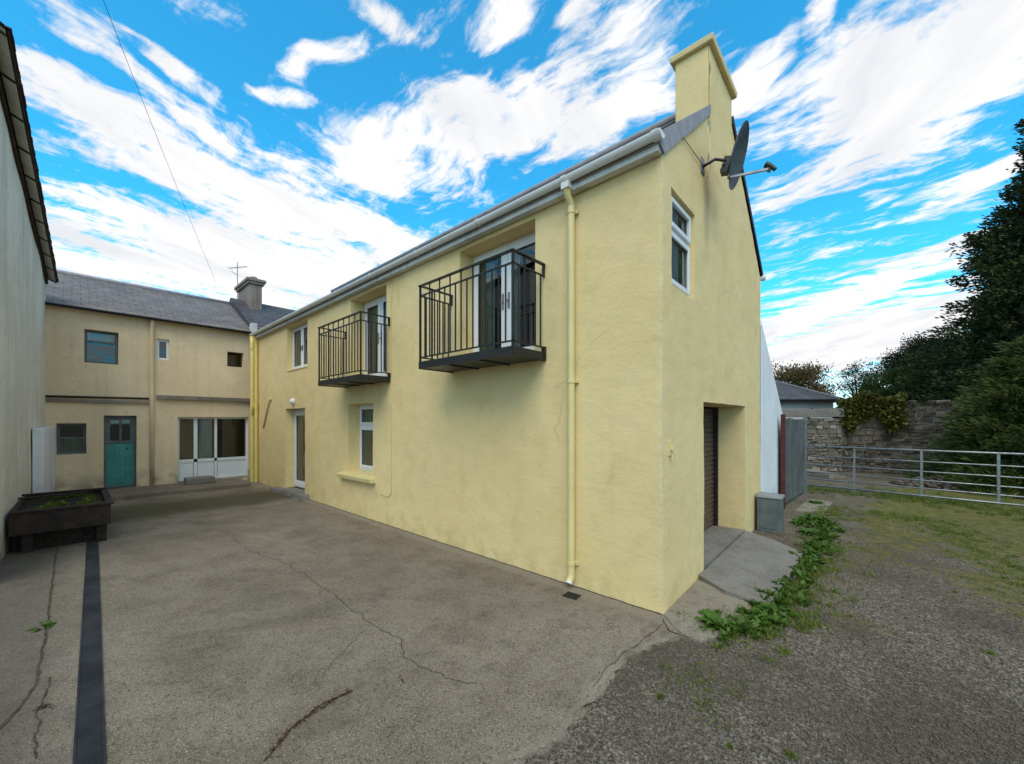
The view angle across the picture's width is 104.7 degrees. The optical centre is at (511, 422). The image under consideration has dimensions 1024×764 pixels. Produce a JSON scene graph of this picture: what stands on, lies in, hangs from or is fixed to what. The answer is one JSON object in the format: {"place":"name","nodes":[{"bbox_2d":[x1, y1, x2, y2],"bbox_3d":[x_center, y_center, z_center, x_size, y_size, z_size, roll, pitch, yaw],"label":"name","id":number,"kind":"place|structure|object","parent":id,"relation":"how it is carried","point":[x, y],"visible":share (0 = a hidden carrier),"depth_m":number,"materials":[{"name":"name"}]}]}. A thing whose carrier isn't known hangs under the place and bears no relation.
{"place":"outdoors","nodes":[
{"label":"outdoors","id":0,"kind":"place"},
{"bbox_2d":[45,269,252,490],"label":"back house","id":1,"kind":"structure","parent":0,"point":[146,386],"depth_m":10.02,"materials":[{"name":"beige paint"}]},
{"bbox_2d":[57,423,85,454],"bbox_3d":[-10.219,0.375,9.175,0.157,0.710,0.460,0,0,42],"label":"window","id":2,"kind":"structure","parent":1,"relation":"in","point":[65,445],"depth_m":9.18,"materials":[{"name":"grey glass"}]},
{"bbox_2d":[84,329,117,364],"bbox_3d":[-9.901,-1.790,9.528,0.158,0.780,0.570,0,0,42],"label":"window","id":3,"kind":"structure","parent":1,"relation":"in","point":[93,336],"depth_m":9.52,"materials":[{"name":"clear glass"}]},
{"bbox_2d":[104,415,135,488],"bbox_3d":[-9.650,0.715,9.733,0.100,1.770,0.570,0,0,42],"label":"half door","id":4,"kind":"structure","parent":1,"relation":"in","point":[119,459],"depth_m":9.72,"materials":[{"name":"teal paint"}]},
{"bbox_2d":[157,339,168,359],"bbox_3d":[-9.095,-1.885,10.288,0.060,0.530,0.240,0,0,42],"label":"window","id":5,"kind":"structure","parent":1,"relation":"in","point":[158,340],"depth_m":10.30,"materials":[{"name":"white plastic"}]},
{"bbox_2d":[178,417,247,481],"bbox_3d":[-8.434,0.715,11.167,0.178,1.730,1.610,0,0,42],"label":"window","id":6,"kind":"structure","parent":1,"relation":"in","point":[222,467],"depth_m":11.11,"materials":[{"name":"white plastic"}]},
{"bbox_2d":[227,352,241,366],"bbox_3d":[-8.098,-1.810,11.497,0.060,0.420,0.390,0,0,42],"label":"window","id":7,"kind":"structure","parent":1,"relation":"in","point":[240,355],"depth_m":11.54,"materials":[{"name":"black glass"}]},
{"bbox_2d":[103,0,213,276],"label":"overhead cable","id":8,"kind":"object","parent":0,"point":[150,121],"visible":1,"depth_m":7.17,"materials":[{"name":"black rubber"}]},
{"bbox_2d":[108,478,249,500],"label":"raised path","id":9,"kind":"structure","parent":0,"point":[147,491],"depth_m":9.57,"materials":[{"name":"concrete"}]},
{"bbox_2d":[184,475,214,484],"bbox_3d":[-8.237,1.520,10.417,0.400,0.160,0.600,0,0,42],"label":"doorstep","id":10,"kind":"object","parent":9,"relation":"on","point":[199,480],"visible":1,"depth_m":10.30,"materials":[{"name":"concrete"}]},
{"bbox_2d":[229,276,295,331],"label":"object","id":11,"kind":"structure","parent":0,"point":[252,310],"depth_m":13.19,"materials":[{"name":"blue stone"}]},
{"bbox_2d":[228,262,247,298],"bbox_3d":[-9.686,-4.975,13.919,0.654,1.350,0.369,0,0,1],"label":"television aerial","id":12,"kind":"object","parent":11,"relation":"attached to","point":[237,267],"visible":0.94,"depth_m":13.94,"materials":[{"name":"metal"}]},
{"bbox_2d":[0,0,1023,407],"label":"sky","id":13,"kind":"structure","parent":0,"point":[309,146],"materials":[{"name":"blue"}]},
{"bbox_2d":[296,471,1023,763],"bbox_3d":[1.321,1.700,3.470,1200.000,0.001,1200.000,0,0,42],"label":"ground","id":14,"kind":"structure","parent":0,"point":[919,508],"depth_m":2.79,"materials":[{"name":"grey gravel"}]},
{"bbox_2d":[0,21,58,561],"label":"outbuilding","id":15,"kind":"structure","parent":14,"relation":"on","point":[28,270],"depth_m":5.68,"materials":[{"name":"white paint"}]},
{"bbox_2d":[0,480,687,763],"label":"concrete yard","id":16,"kind":"structure","parent":14,"relation":"on","point":[248,625],"depth_m":3.03,"materials":[{"name":"grey concrete"}]},
{"bbox_2d":[24,618,55,632],"bbox_3d":[-3.859,1.678,3.244,0.165,0.060,0.208,0,0,42],"label":"dandelion","id":17,"kind":"object","parent":16,"relation":"on","point":[51,622],"visible":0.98,"depth_m":3.25,"materials":[{"name":"green plant"}]},
{"bbox_2d":[32,703,54,710],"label":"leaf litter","id":18,"kind":"object","parent":16,"relation":"on","point":[41,706],"visible":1,"depth_m":2.34,"materials":[{"name":"brown plant"}]},
{"bbox_2d":[32,427,54,492],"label":"wall","id":19,"kind":"structure","parent":16,"relation":"on","point":[43,459],"depth_m":7.00,"materials":[{"name":"white paint"}]},
{"bbox_2d":[8,487,113,553],"bbox_3d":[-6.708,1.394,5.937,1.875,0.588,0.940,0,0,42],"label":"planter","id":20,"kind":"object","parent":16,"relation":"on","point":[71,522],"visible":0.9,"depth_m":5.41,"materials":[{"name":"wood"}]},
{"bbox_2d":[28,492,101,509],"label":"planter greens","id":21,"kind":"object","parent":20,"relation":"on","point":[88,499],"visible":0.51,"depth_m":6.03,"materials":[{"name":"green plant"}]},
{"bbox_2d":[72,540,105,763],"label":"drain channel","id":22,"kind":"object","parent":16,"relation":"on","point":[89,741],"visible":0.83,"depth_m":2.60,"materials":[{"name":"black plastic"}]},
{"bbox_2d":[266,688,351,757],"bbox_3d":[-1.152,1.678,2.256,0.105,0.028,0.547,0,0,25],"label":"crack","id":23,"kind":"object","parent":16,"relation":"on","point":[309,714],"visible":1,"depth_m":2.26,"materials":[{"name":"black concrete"}]},
{"bbox_2d":[562,591,580,599],"bbox_3d":[0.580,1.683,3.843,0.150,0.009,0.120,0,0,36],"label":"gully grate","id":24,"kind":"object","parent":16,"relation":"on","point":[572,595],"visible":1,"depth_m":3.83,"materials":[{"name":"black metal"}]},
{"bbox_2d":[249,32,765,614],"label":"house","id":25,"kind":"structure","parent":14,"relation":"on","point":[555,376],"depth_m":4.61,"materials":[{"name":"yellow paint"}]},
{"bbox_2d":[287,323,307,371],"bbox_3d":[-4.926,-1.755,9.250,1.240,1.060,0.230,0,0,42],"label":"window","id":26,"kind":"structure","parent":25,"relation":"in","point":[299,333],"depth_m":9.45,"materials":[{"name":"white plastic"}]},
{"bbox_2d":[294,409,304,488],"bbox_3d":[-4.936,0.625,9.425,1.210,1.910,0.103,0,0,42],"label":"front door","id":27,"kind":"structure","parent":25,"relation":"in","point":[299,414],"depth_m":9.69,"materials":[{"name":"white plastic"}]},
{"bbox_2d":[336,404,375,483],"bbox_3d":[-2.740,0.352,7.269,1.280,1.385,0.421,0,0,42],"label":"window","id":28,"kind":"structure","parent":25,"relation":"in","point":[366,411],"depth_m":7.48,"materials":[{"name":"white plastic"}]},
{"bbox_2d":[365,294,386,375],"bbox_3d":[-2.354,-1.525,7.167,1.250,1.520,0.164,0,0,42],"label":"french door","id":29,"kind":"structure","parent":25,"relation":"in","point":[371,306],"depth_m":7.22,"materials":[{"name":"white plastic"}]},
{"bbox_2d":[473,232,534,351],"bbox_3d":[-0.048,-1.538,5.058,1.300,1.505,0.164,0,0,42],"label":"french door","id":30,"kind":"structure","parent":25,"relation":"in","point":[529,239],"depth_m":5.13,"materials":[{"name":"white plastic"}]},
{"bbox_2d":[671,197,690,296],"bbox_3d":[1.627,-1.718,3.915,0.098,0.885,0.650,0,0,42],"label":"window","id":31,"kind":"structure","parent":25,"relation":"in","point":[681,221],"depth_m":4.00,"materials":[{"name":"white plastic"}]},
{"bbox_2d":[683,120,776,189],"bbox_3d":[1.979,-2.803,4.027,1.540,0.672,0.467,0,0,-24],"label":"satellite dish","id":32,"kind":"object","parent":25,"relation":"attached to","point":[732,165],"visible":0.99,"depth_m":4.25,"materials":[{"name":"metal"}]},
{"bbox_2d":[655,690,666,699],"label":"grass tuft","id":33,"kind":"object","parent":14,"relation":"on","point":[659,696],"visible":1,"depth_m":2.44,"materials":[{"name":"green plant"}]},
{"bbox_2d":[657,656,755,734],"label":"grass tufts","id":34,"kind":"object","parent":14,"relation":"on","point":[698,699],"visible":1,"depth_m":2.49,"materials":[{"name":"green plant"}]},
{"bbox_2d":[664,579,750,642],"bbox_3d":[1.796,1.698,3.525,0.608,0.087,1.181,0,0,42],"label":"corner apron","id":35,"kind":"object","parent":14,"relation":"on","point":[696,597],"visible":0.52,"depth_m":3.56,"materials":[{"name":"concrete"}]},
{"bbox_2d":[695,608,710,619],"bbox_3d":[1.681,1.687,3.358,0.269,0.096,0.280,0,0,42],"label":"weed","id":36,"kind":"object","parent":35,"relation":"on","point":[701,612],"visible":0.23,"depth_m":3.46,"materials":[{"name":"green plant"}]},
{"bbox_2d":[696,610,735,631],"bbox_3d":[1.690,1.681,3.241,0.350,0.142,0.444,0,0,42],"label":"weed","id":37,"kind":"object","parent":14,"relation":"on","point":[714,614],"visible":0.44,"depth_m":3.29,"materials":[{"name":"green plant"}]},
{"bbox_2d":[703,525,744,569],"bbox_3d":[2.594,1.643,5.218,0.446,0.135,1.950,0,0,42],"label":"slab","id":38,"kind":"object","parent":14,"relation":"on","point":[718,541],"depth_m":5.27,"materials":[{"name":"concrete"}]},
{"bbox_2d":[725,742,732,748],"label":"grass tuft","id":39,"kind":"object","parent":14,"relation":"on","point":[730,745],"visible":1,"depth_m":2.07,"materials":[{"name":"green plant"}]},
{"bbox_2d":[730,615,767,636],"bbox_3d":[1.928,1.686,3.287,0.328,0.116,0.344,0,0,12],"label":"weed","id":40,"kind":"object","parent":14,"relation":"on","point":[735,617],"visible":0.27,"depth_m":3.32,"materials":[{"name":"green plant"}]},
{"bbox_2d":[699,531,802,602],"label":"concrete ramp","id":41,"kind":"structure","parent":14,"relation":"on","point":[743,565],"depth_m":4.42,"materials":[{"name":"concrete"}]},
{"bbox_2d":[749,600,788,614],"bbox_3d":[2.266,1.684,3.506,0.365,0.111,0.309,0,0,42],"label":"weed","id":42,"kind":"object","parent":14,"relation":"on","point":[765,603],"visible":0.3,"depth_m":3.57,"materials":[{"name":"green plant"}]},
{"bbox_2d":[756,492,784,533],"bbox_3d":[4.061,1.413,6.210,0.342,0.575,0.337,0,0,42],"label":"utility box","id":43,"kind":"object","parent":14,"relation":"on","point":[770,512],"visible":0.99,"depth_m":6.10,"materials":[{"name":"grey metal"}]},
{"bbox_2d":[760,501,781,529],"bbox_3d":[3.980,1.430,6.084,0.282,0.420,0.043,0,0,33],"label":"door","id":44,"kind":"structure","parent":43,"relation":"in","point":[768,510],"depth_m":6.10,"materials":[{"name":"grey metal"}]},
{"bbox_2d":[698,513,844,644],"bbox_3d":[3.570,1.639,4.929,0.806,0.127,5.465,0,0,42],"label":"weed cover","id":45,"kind":"object","parent":14,"relation":"on","point":[742,624],"visible":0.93,"depth_m":3.70,"materials":[{"name":"green plant"}]},
{"bbox_2d":[760,318,782,493],"bbox_3d":[3.179,-0.030,9.257,5.000,3.460,2.620,0,0,42],"label":"lean to","id":46,"kind":"object","parent":14,"relation":"on","point":[770,442],"visible":0.1,"depth_m":7.14,"materials":[{"name":"white painted render"}]},
{"bbox_2d":[527,518,1023,763],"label":"loose chippings","id":47,"kind":"object","parent":14,"relation":"on","point":[830,741],"visible":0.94,"depth_m":2.40,"materials":[{"name":"grey gravel"}]},
{"bbox_2d":[672,501,882,665],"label":"verge grass","id":48,"kind":"structure","parent":14,"relation":"on","point":[815,624],"depth_m":3.73,"materials":[{"name":"green plant"}]},
{"bbox_2d":[777,587,792,596],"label":"weed","id":49,"kind":"object","parent":14,"relation":"on","point":[785,590],"visible":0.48,"depth_m":3.93,"materials":[{"name":"green plant"}]},
{"bbox_2d":[783,746,798,760],"bbox_3d":[1.415,1.684,2.014,0.075,0.033,0.089,0,0,42],"label":"grass tuft","id":50,"kind":"object","parent":14,"relation":"on","point":[790,753],"visible":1,"depth_m":2.01,"materials":[{"name":"green plant"}]},
{"bbox_2d":[781,414,806,508],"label":"sheet gate","id":51,"kind":"structure","parent":14,"relation":"on","point":[793,458],"depth_m":8.42,"materials":[{"name":"metal"}]},
{"bbox_2d":[771,358,839,405],"bbox_3d":[23.808,-2.018,34.196,7.613,7.451,7.790,0,0,7],"label":"broadleaf tree","id":52,"kind":"object","parent":14,"relation":"on","point":[808,377],"visible":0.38,"depth_m":32.18,"materials":[{"name":"green plant"}]},
{"bbox_2d":[797,527,816,535],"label":"weed","id":53,"kind":"object","parent":14,"relation":"on","point":[806,530],"visible":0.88,"depth_m":6.01,"materials":[{"name":"green plant"}]},
{"bbox_2d":[775,380,841,418],"bbox_3d":[15.196,-0.810,26.965,9.670,5.020,6.870,0,0,0],"label":"bungalow","id":54,"kind":"object","parent":14,"relation":"on","point":[791,396],"visible":0.1,"depth_m":24.00,"materials":[{"name":"grey stone"}]},
{"bbox_2d":[782,409,843,471],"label":"stone wall","id":55,"kind":"structure","parent":14,"relation":"on","point":[824,431],"depth_m":13.71,"materials":[{"name":"stone"}]},
{"bbox_2d":[795,499,832,513],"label":"gate paving","id":56,"kind":"structure","parent":14,"relation":"on","point":[806,503],"depth_m":7.90,"materials":[{"name":"concrete"}]},
{"bbox_2d":[808,499,824,503],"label":"weed","id":57,"kind":"object","parent":14,"relation":"on","point":[815,502],"visible":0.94,"depth_m":8.23,"materials":[{"name":"green plant"}]},
{"bbox_2d":[807,469,845,478],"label":"concrete plinth","id":58,"kind":"structure","parent":14,"relation":"on","point":[829,476],"depth_m":12.07,"materials":[{"name":"grey concrete"}]},
{"bbox_2d":[818,541,836,550],"bbox_3d":[4.202,1.681,5.326,0.282,0.118,0.384,0,0,11],"label":"weed","id":59,"kind":"object","parent":14,"relation":"on","point":[825,543],"visible":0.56,"depth_m":5.34,"materials":[{"name":"green plant"}]},
{"bbox_2d":[827,360,882,397],"bbox_3d":[21.050,-1.117,24.205,2.733,5.639,2.597,0,0,42],"label":"broadleaf tree","id":60,"kind":"object","parent":14,"relation":"on","point":[859,378],"visible":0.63,"depth_m":23.96,"materials":[{"name":"green plant"}]},
{"bbox_2d":[832,400,968,476],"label":"boundary wall","id":61,"kind":"structure","parent":14,"relation":"on","point":[923,424],"depth_m":12.90,"materials":[{"name":"stone"}]},
{"bbox_2d":[834,389,910,435],"bbox_3d":[12.028,-0.321,13.249,1.884,1.618,0.749,0,0,34],"label":"ivy","id":62,"kind":"object","parent":61,"relation":"attached to","point":[863,402],"visible":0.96,"depth_m":13.11,"materials":[{"name":"green plant"}]},
{"bbox_2d":[854,363,946,405],"bbox_3d":[19.069,-0.602,19.471,3.462,4.611,3.755,0,0,42],"label":"broadleaf tree","id":63,"kind":"object","parent":14,"relation":"on","point":[890,380],"visible":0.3,"depth_m":19.12,"materials":[{"name":"green plant"}]},
{"bbox_2d":[800,482,1023,521],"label":"lane grass","id":64,"kind":"structure","parent":14,"relation":"on","point":[1007,512],"depth_m":8.40,"materials":[{"name":"green plant"}]},
{"bbox_2d":[865,332,980,385],"bbox_3d":[22.236,-1.613,20.858,5.382,6.636,5.340,0,0,42],"label":"broadleaf tree","id":65,"kind":"object","parent":14,"relation":"on","point":[898,359],"visible":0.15,"depth_m":21.32,"materials":[{"name":"green plant"}]},
{"bbox_2d":[851,505,1023,605],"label":"lane grass","id":66,"kind":"structure","parent":14,"relation":"on","point":[943,531],"depth_m":5.64,"materials":[{"name":"green plant"}]},
{"bbox_2d":[889,476,988,492],"bbox_3d":[11.538,1.560,10.212,2.620,0.317,1.496,0,0,42],"label":"rubble","id":67,"kind":"object","parent":14,"relation":"on","point":[914,483],"visible":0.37,"depth_m":10.34,"materials":[{"name":"stone"}]},
{"bbox_2d":[891,118,1023,404],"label":"conifer tree","id":68,"kind":"object","parent":14,"relation":"on","point":[996,305],"visible":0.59,"depth_m":15.35,"materials":[{"name":"green plant"}]},
{"bbox_2d":[901,335,1023,497],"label":"feathery conifer","id":69,"kind":"object","parent":14,"relation":"on","point":[990,418],"visible":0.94,"depth_m":9.77,"materials":[{"name":"green plant"}]},
{"bbox_2d":[983,649,998,655],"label":"grass tuft","id":70,"kind":"object","parent":14,"relation":"on","point":[991,652],"visible":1,"depth_m":2.90,"materials":[{"name":"green plant"}]},
{"bbox_2d":[968,486,1023,503],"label":"bank grass","id":71,"kind":"structure","parent":14,"relation":"on","point":[1012,492],"depth_m":8.85,"materials":[{"name":"green plant"}]},
{"bbox_3d":[10.500,1.025,6.510,0.110,1.350,0.110,0,0,42],"label":"gate post","id":72,"kind":"object","parent":14,"relation":"on","visible":0},
{"bbox_2d":[807,445,1023,506],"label":"field gate","id":73,"kind":"structure","parent":72,"relation":"attached to","point":[998,476],"depth_m":8.45,"materials":[{"name":"metal"}]},
{"bbox_2d":[787,504,890,551],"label":"lane grass","id":74,"kind":"structure","parent":0,"point":[854,519],"depth_m":7.09,"materials":[{"name":"green plant"}]}
]}

